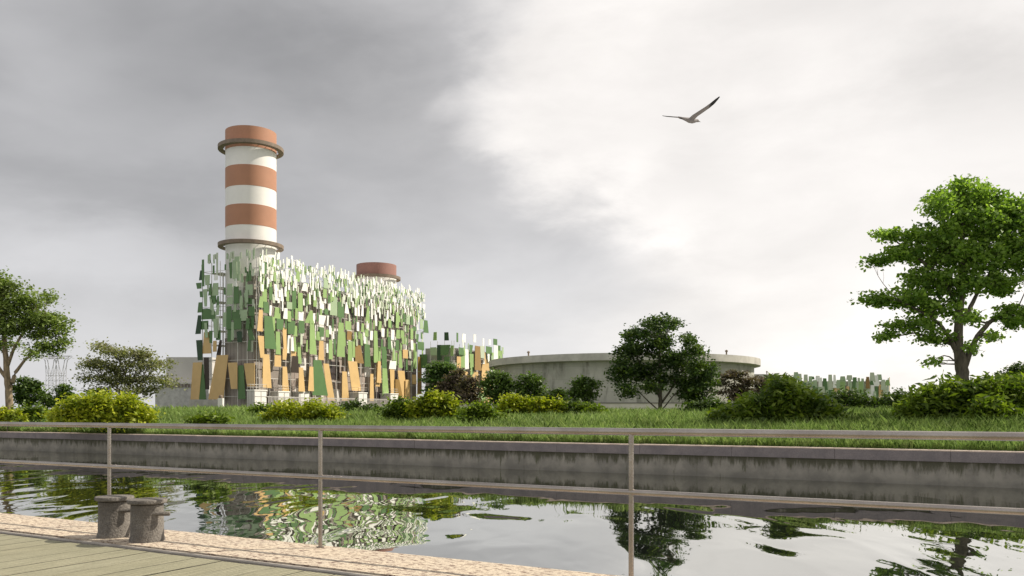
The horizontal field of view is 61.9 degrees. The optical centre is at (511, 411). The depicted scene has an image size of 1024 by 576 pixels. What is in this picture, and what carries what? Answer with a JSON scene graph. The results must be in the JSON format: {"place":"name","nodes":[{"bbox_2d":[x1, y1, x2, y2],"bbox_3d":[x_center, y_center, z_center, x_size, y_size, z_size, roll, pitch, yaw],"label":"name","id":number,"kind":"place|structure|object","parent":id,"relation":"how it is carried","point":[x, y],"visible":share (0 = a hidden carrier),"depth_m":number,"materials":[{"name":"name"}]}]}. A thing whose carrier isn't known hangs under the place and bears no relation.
{"place":"outdoors","nodes":[
{"label":"outdoors","id":0,"kind":"place"},
{"bbox_2d":[0,513,617,575],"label":"quay edge","id":1,"kind":"object","parent":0,"point":[370,562],"visible":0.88,"depth_m":7.31,"materials":[{"name":"stone"}]},
{"bbox_2d":[94,495,133,538],"bbox_3d":[-3.811,1.004,8.204,0.370,0.393,0.350,0,0,-24],"label":"mooring bollard","id":2,"kind":"object","parent":1,"relation":"on","point":[113,516],"visible":0.83,"depth_m":8.08,"materials":[{"name":"metal"}]},
{"bbox_2d":[127,497,169,542],"bbox_3d":[-3.381,1.004,7.934,0.370,0.393,0.350,0,0,-24],"label":"mooring bollard","id":3,"kind":"object","parent":1,"relation":"on","point":[147,514],"visible":1,"depth_m":7.81,"materials":[{"name":"metal"}]},
{"bbox_2d":[0,422,1023,575],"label":"railing","id":4,"kind":"object","parent":1,"relation":"on","point":[631,492],"visible":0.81,"depth_m":6.23,"materials":[{"name":"metal"}]},
{"bbox_2d":[0,450,1023,575],"bbox_3d":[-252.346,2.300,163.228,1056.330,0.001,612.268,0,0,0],"label":"water","id":5,"kind":"structure","parent":0,"point":[581,532],"depth_m":18.73,"materials":[{"name":"grey liquid"}]},
{"bbox_2d":[0,0,1023,408],"label":"sky","id":6,"kind":"structure","parent":0,"point":[519,165],"materials":[{"name":"grey"}]},
{"bbox_2d":[665,97,719,122],"bbox_3d":[4.174,-7.000,19.974,1.383,0.465,0.515,0,0,18],"label":"gull","id":7,"kind":"object","parent":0,"point":[691,119],"visible":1,"depth_m":19.87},
{"label":"canal bed","id":8,"kind":"structure","parent":0,"visible":0},
{"bbox_2d":[0,431,1023,487],"bbox_3d":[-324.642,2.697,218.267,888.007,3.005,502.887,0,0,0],"label":"canal wall","id":9,"kind":"structure","parent":8,"relation":"on","point":[987,468],"depth_m":32.37,"materials":[{"name":"concrete"}]},
{"bbox_3d":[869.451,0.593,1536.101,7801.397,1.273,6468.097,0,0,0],"label":"ground","id":10,"kind":"structure","parent":0,"visible":0},
{"bbox_2d":[0,406,29,430],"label":"shrub","id":11,"kind":"object","parent":10,"relation":"on","point":[7,415],"visible":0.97,"depth_m":51.84,"materials":[{"name":"green plant"}]},
{"bbox_2d":[11,401,48,421],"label":"shrub","id":12,"kind":"object","parent":10,"relation":"on","point":[31,410],"visible":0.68,"depth_m":53.81,"materials":[{"name":"green plant"}]},
{"bbox_2d":[12,375,50,407],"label":"tree","id":13,"kind":"object","parent":10,"relation":"on","point":[27,390],"visible":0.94,"depth_m":94.64,"materials":[{"name":"green plant"}]},
{"bbox_2d":[0,269,79,409],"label":"broadleaf tree","id":14,"kind":"object","parent":10,"relation":"on","point":[37,319],"visible":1,"depth_m":69.66,"materials":[{"name":"green plant"}]},
{"bbox_2d":[37,393,57,410],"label":"tree","id":15,"kind":"object","parent":10,"relation":"on","point":[48,403],"visible":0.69,"depth_m":109.72,"materials":[{"name":"green plant"}]},
{"bbox_2d":[41,356,58,408],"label":"electricity pylon","id":16,"kind":"object","parent":10,"relation":"on","point":[54,380],"visible":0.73,"depth_m":300.51,"materials":[{"name":"grey metal"}]},
{"bbox_2d":[50,356,71,386],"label":"electricity pylon","id":17,"kind":"object","parent":10,"relation":"on","point":[63,380],"visible":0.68,"depth_m":299.44,"materials":[{"name":"grey metal"}]},
{"bbox_2d":[49,382,79,405],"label":"tree","id":18,"kind":"object","parent":10,"relation":"on","point":[60,390],"visible":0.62,"depth_m":94.73,"materials":[{"name":"green plant"}]},
{"bbox_2d":[33,386,165,433],"bbox_3d":[-22.448,-0.035,47.044,7.163,2.831,3.486,0,0,0],"label":"shrub","id":19,"kind":"object","parent":10,"relation":"on","point":[99,407],"visible":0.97,"depth_m":46.03,"materials":[{"name":"green plant"}]},
{"bbox_2d":[67,337,187,397],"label":"sparse tree","id":20,"kind":"object","parent":10,"relation":"on","point":[116,378],"visible":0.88,"depth_m":79.49,"materials":[{"name":"green plant"}]},
{"bbox_2d":[0,534,341,575],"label":"boardwalk","id":21,"kind":"structure","parent":10,"relation":"on","point":[23,556],"depth_m":6.85,"materials":[{"name":"beige wood"}]},
{"bbox_2d":[0,531,377,575],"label":"kerb strip","id":22,"kind":"object","parent":10,"relation":"on","point":[275,565],"visible":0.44,"depth_m":7.18,"materials":[{"name":"stone"}]},
{"bbox_2d":[155,357,224,407],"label":"warehouse","id":23,"kind":"structure","parent":10,"relation":"on","point":[174,397],"depth_m":212.90,"materials":[{"name":"grey concrete"}]},
{"bbox_2d":[189,400,217,407],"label":"boundary wall","id":24,"kind":"structure","parent":10,"relation":"on","point":[213,403],"depth_m":170.85,"materials":[{"name":"grey concrete"}]},
{"bbox_2d":[183,409,235,430],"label":"shrub","id":25,"kind":"object","parent":10,"relation":"on","point":[213,417],"visible":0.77,"depth_m":45.77,"materials":[{"name":"green plant"}]},
{"bbox_2d":[218,395,223,407],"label":"gate pillar","id":26,"kind":"structure","parent":10,"relation":"on","point":[220,400],"depth_m":169.15,"materials":[{"name":"concrete"}]},
{"bbox_2d":[246,384,266,406],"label":"equipment cabin","id":27,"kind":"object","parent":10,"relation":"on","point":[255,395],"visible":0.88,"depth_m":173.26,"materials":[{"name":"metal"}]},
{"bbox_2d":[245,401,273,412],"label":"shrub","id":28,"kind":"object","parent":10,"relation":"on","point":[257,408],"visible":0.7,"depth_m":61.86,"materials":[{"name":"green plant"}]},
{"bbox_2d":[270,386,289,404],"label":"equipment cabin","id":29,"kind":"object","parent":10,"relation":"on","point":[284,394],"visible":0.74,"depth_m":181.16,"materials":[{"name":"metal"}]},
{"bbox_2d":[292,386,309,403],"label":"equipment cabin","id":30,"kind":"object","parent":10,"relation":"on","point":[297,394],"visible":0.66,"depth_m":188.78,"materials":[{"name":"metal"}]},
{"bbox_2d":[256,397,347,421],"bbox_3d":[-13.205,-0.035,54.015,6.009,2.143,3.358,0,0,0],"label":"shrub","id":31,"kind":"object","parent":10,"relation":"on","point":[295,410],"visible":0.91,"depth_m":53.27,"materials":[{"name":"green plant"}]},
{"bbox_2d":[190,248,428,406],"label":"power plant building","id":32,"kind":"structure","parent":10,"relation":"on","point":[327,340],"depth_m":190.59,"materials":[{"name":"green paint"}]},
{"bbox_2d":[218,125,283,337],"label":"tall chimney","id":33,"kind":"object","parent":32,"relation":"on","point":[249,152],"visible":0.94,"depth_m":180.45,"materials":[{"name":"paint"}]},
{"bbox_2d":[331,361,339,379],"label":"window","id":34,"kind":"structure","parent":32,"relation":"in","point":[333,368],"depth_m":202.55,"materials":[{"name":"black glass"}]},
{"bbox_2d":[348,308,353,316],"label":"window","id":35,"kind":"structure","parent":32,"relation":"in","point":[350,309],"depth_m":208.09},
{"bbox_2d":[364,390,369,401],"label":"window","id":36,"kind":"structure","parent":32,"relation":"in","point":[368,394],"depth_m":214.77,"materials":[{"name":"grey glass"}]},
{"bbox_2d":[355,262,400,301],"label":"short chimney","id":37,"kind":"object","parent":32,"relation":"on","point":[385,272],"visible":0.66,"depth_m":225.34,"materials":[{"name":"metal"}]},
{"bbox_2d":[377,331,381,345],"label":"window","id":38,"kind":"structure","parent":32,"relation":"in","point":[378,333],"depth_m":219.17,"materials":[{"name":"black glass"}]},
{"bbox_2d":[389,367,396,382],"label":"window","id":39,"kind":"structure","parent":32,"relation":"in","point":[395,372],"depth_m":225.47,"materials":[{"name":"black glass"}]},
{"bbox_2d":[402,367,407,379],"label":"window","id":40,"kind":"structure","parent":32,"relation":"in","point":[406,373],"depth_m":230.31,"materials":[{"name":"black glass"}]},
{"bbox_2d":[267,396,404,406],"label":"slatted fence","id":41,"kind":"object","parent":10,"relation":"on","point":[352,399],"visible":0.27,"depth_m":192.61,"materials":[{"name":"metal"}]},
{"bbox_2d":[337,397,379,411],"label":"shrub","id":42,"kind":"object","parent":10,"relation":"on","point":[351,405],"visible":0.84,"depth_m":63.83,"materials":[{"name":"green plant"}]},
{"bbox_2d":[349,387,367,405],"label":"equipment cabin","id":43,"kind":"object","parent":10,"relation":"on","point":[360,395],"visible":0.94,"depth_m":204.95,"materials":[{"name":"metal"}]},
{"bbox_2d":[380,391,398,402],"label":"equipment cabin","id":44,"kind":"object","parent":10,"relation":"on","point":[386,395],"visible":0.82,"depth_m":216.74,"materials":[{"name":"metal"}]},
{"bbox_2d":[369,395,423,420],"bbox_3d":[-6.931,-0.053,53.071,3.756,2.091,2.049,0,0,0],"label":"shrub","id":45,"kind":"object","parent":10,"relation":"on","point":[396,408],"visible":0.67,"depth_m":52.73,"materials":[{"name":"green plant"}]},
{"bbox_2d":[401,385,465,420],"bbox_3d":[-4.758,-0.351,52.082,4.091,2.644,2.062,0,0,0],"label":"shrub","id":46,"kind":"object","parent":10,"relation":"on","point":[434,404],"visible":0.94,"depth_m":51.71,"materials":[{"name":"green plant"}]},
{"bbox_2d":[417,359,464,392],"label":"bush","id":47,"kind":"object","parent":10,"relation":"on","point":[434,368],"visible":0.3,"depth_m":81.49,"materials":[{"name":"green plant"}]},
{"bbox_2d":[431,366,470,406],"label":"brown tree","id":48,"kind":"object","parent":10,"relation":"on","point":[444,385],"visible":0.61,"depth_m":79.70,"materials":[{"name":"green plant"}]},
{"bbox_2d":[419,332,503,401],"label":"panelled annex","id":49,"kind":"object","parent":10,"relation":"on","point":[478,359],"visible":0.35,"depth_m":236.01,"materials":[{"name":"green paint"}]},
{"bbox_2d":[450,374,485,405],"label":"brown tree","id":50,"kind":"object","parent":10,"relation":"on","point":[471,394],"visible":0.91,"depth_m":77.68,"materials":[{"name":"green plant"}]},
{"bbox_2d":[453,397,516,424],"bbox_3d":[-1.710,0.084,48.991,3.669,1.911,2.029,0,0,-14],"label":"shrub","id":51,"kind":"object","parent":10,"relation":"on","point":[480,410],"visible":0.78,"depth_m":48.70,"materials":[{"name":"green plant"}]},
{"bbox_2d":[476,367,514,407],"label":"tree","id":52,"kind":"object","parent":10,"relation":"on","point":[501,382],"visible":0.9,"depth_m":75.69,"materials":[{"name":"green plant"}]},
{"bbox_2d":[0,403,1023,450],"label":"grass","id":53,"kind":"structure","parent":10,"relation":"on","point":[879,418],"depth_m":40.03,"materials":[{"name":"green plant"}]},
{"bbox_2d":[490,391,553,414],"bbox_3d":[0.722,-0.306,55.944,4.270,2.130,2.066,0,0,0],"label":"shrub","id":54,"kind":"object","parent":10,"relation":"on","point":[521,404],"visible":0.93,"depth_m":55.66,"materials":[{"name":"green plant"}]},
{"bbox_2d":[509,371,550,400],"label":"bush","id":55,"kind":"object","parent":10,"relation":"on","point":[532,385],"visible":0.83,"depth_m":75.70,"materials":[{"name":"green plant"}]},
{"bbox_2d":[539,393,571,415],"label":"shrub","id":56,"kind":"object","parent":10,"relation":"on","point":[557,406],"visible":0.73,"depth_m":55.77,"materials":[{"name":"green plant"}]},
{"bbox_2d":[544,387,568,401],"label":"bush","id":57,"kind":"object","parent":10,"relation":"on","point":[562,392],"visible":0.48,"depth_m":89.68,"materials":[{"name":"green plant"}]},
{"bbox_2d":[564,373,605,405],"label":"tree","id":58,"kind":"object","parent":10,"relation":"on","point":[581,390],"visible":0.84,"depth_m":73.72,"materials":[{"name":"green plant"}]},
{"bbox_2d":[563,397,607,414],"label":"shrub","id":59,"kind":"object","parent":10,"relation":"on","point":[577,406],"visible":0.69,"depth_m":55.73,"materials":[{"name":"green plant"}]},
{"bbox_2d":[489,350,760,401],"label":"storage tank","id":60,"kind":"object","parent":10,"relation":"on","point":[558,370],"visible":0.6,"depth_m":174.19,"materials":[{"name":"concrete"}]},
{"bbox_2d":[604,312,722,409],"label":"round crowned tree","id":61,"kind":"object","parent":10,"relation":"on","point":[654,337],"visible":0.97,"depth_m":73.67,"materials":[{"name":"green plant"}]},
{"bbox_2d":[460,402,875,409],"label":"yard wall","id":62,"kind":"structure","parent":10,"relation":"on","point":[628,405],"depth_m":151.80,"materials":[{"name":"concrete"}]},
{"bbox_2d":[676,375,721,404],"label":"tree","id":63,"kind":"object","parent":10,"relation":"on","point":[694,396],"visible":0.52,"depth_m":73.73,"materials":[{"name":"green plant"}]},
{"bbox_2d":[675,392,731,411],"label":"shrub","id":64,"kind":"object","parent":10,"relation":"on","point":[705,404],"visible":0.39,"depth_m":57.77,"materials":[{"name":"green plant"}]},
{"bbox_2d":[710,369,762,402],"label":"brown tree","id":65,"kind":"object","parent":10,"relation":"on","point":[745,384],"visible":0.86,"depth_m":83.66,"materials":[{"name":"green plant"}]},
{"bbox_2d":[737,375,766,393],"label":"brown tree","id":66,"kind":"object","parent":10,"relation":"on","point":[761,379],"visible":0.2,"depth_m":85.83,"materials":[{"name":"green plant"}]},
{"bbox_2d":[754,371,789,388],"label":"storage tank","id":67,"kind":"object","parent":10,"relation":"on","point":[760,375],"visible":0.08,"depth_m":267.90,"materials":[{"name":"concrete"}]},
{"bbox_2d":[704,372,855,423],"bbox_3d":[13.899,-0.442,43.890,8.696,3.357,4.389,0,0,0],"label":"shrub","id":68,"kind":"object","parent":10,"relation":"on","point":[778,397],"visible":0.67,"depth_m":42.72,"materials":[{"name":"green plant"}]},
{"bbox_2d":[786,373,812,389],"bbox_3d":[20.326,-1.128,62.006,3.279,3.432,2.415,0,0,0],"label":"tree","id":69,"kind":"object","parent":10,"relation":"on","point":[801,381],"depth_m":61.67,"materials":[{"name":"green plant"}]},
{"bbox_2d":[793,372,889,398],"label":"distant panelled hall","id":70,"kind":"structure","parent":10,"relation":"on","point":[874,385],"depth_m":261.67,"materials":[{"name":"green paint"}]},
{"bbox_2d":[827,384,909,409],"bbox_3d":[27.849,-0.815,65.944,8.038,2.628,3.829,0,0,0],"label":"shrub","id":71,"kind":"object","parent":10,"relation":"on","point":[853,398],"visible":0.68,"depth_m":64.95,"materials":[{"name":"green plant"}]},
{"bbox_2d":[849,173,1023,380],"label":"broadleaf tree","id":72,"kind":"object","parent":10,"relation":"on","point":[986,221],"visible":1,"depth_m":44.47,"materials":[{"name":"green plant"}]},
{"bbox_2d":[886,370,1023,420],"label":"shrub","id":73,"kind":"object","parent":10,"relation":"on","point":[949,395],"visible":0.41,"depth_m":40.58,"materials":[{"name":"green plant"}]},
{"bbox_2d":[949,392,1023,421],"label":"shrub","id":74,"kind":"object","parent":10,"relation":"on","point":[991,405],"visible":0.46,"depth_m":39.37,"materials":[{"name":"green plant"}]},
{"bbox_2d":[992,361,1023,376],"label":"broadleaf tree","id":75,"kind":"object","parent":10,"relation":"on","point":[1014,368],"visible":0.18,"depth_m":79.71,"materials":[{"name":"green plant"}]}
]}

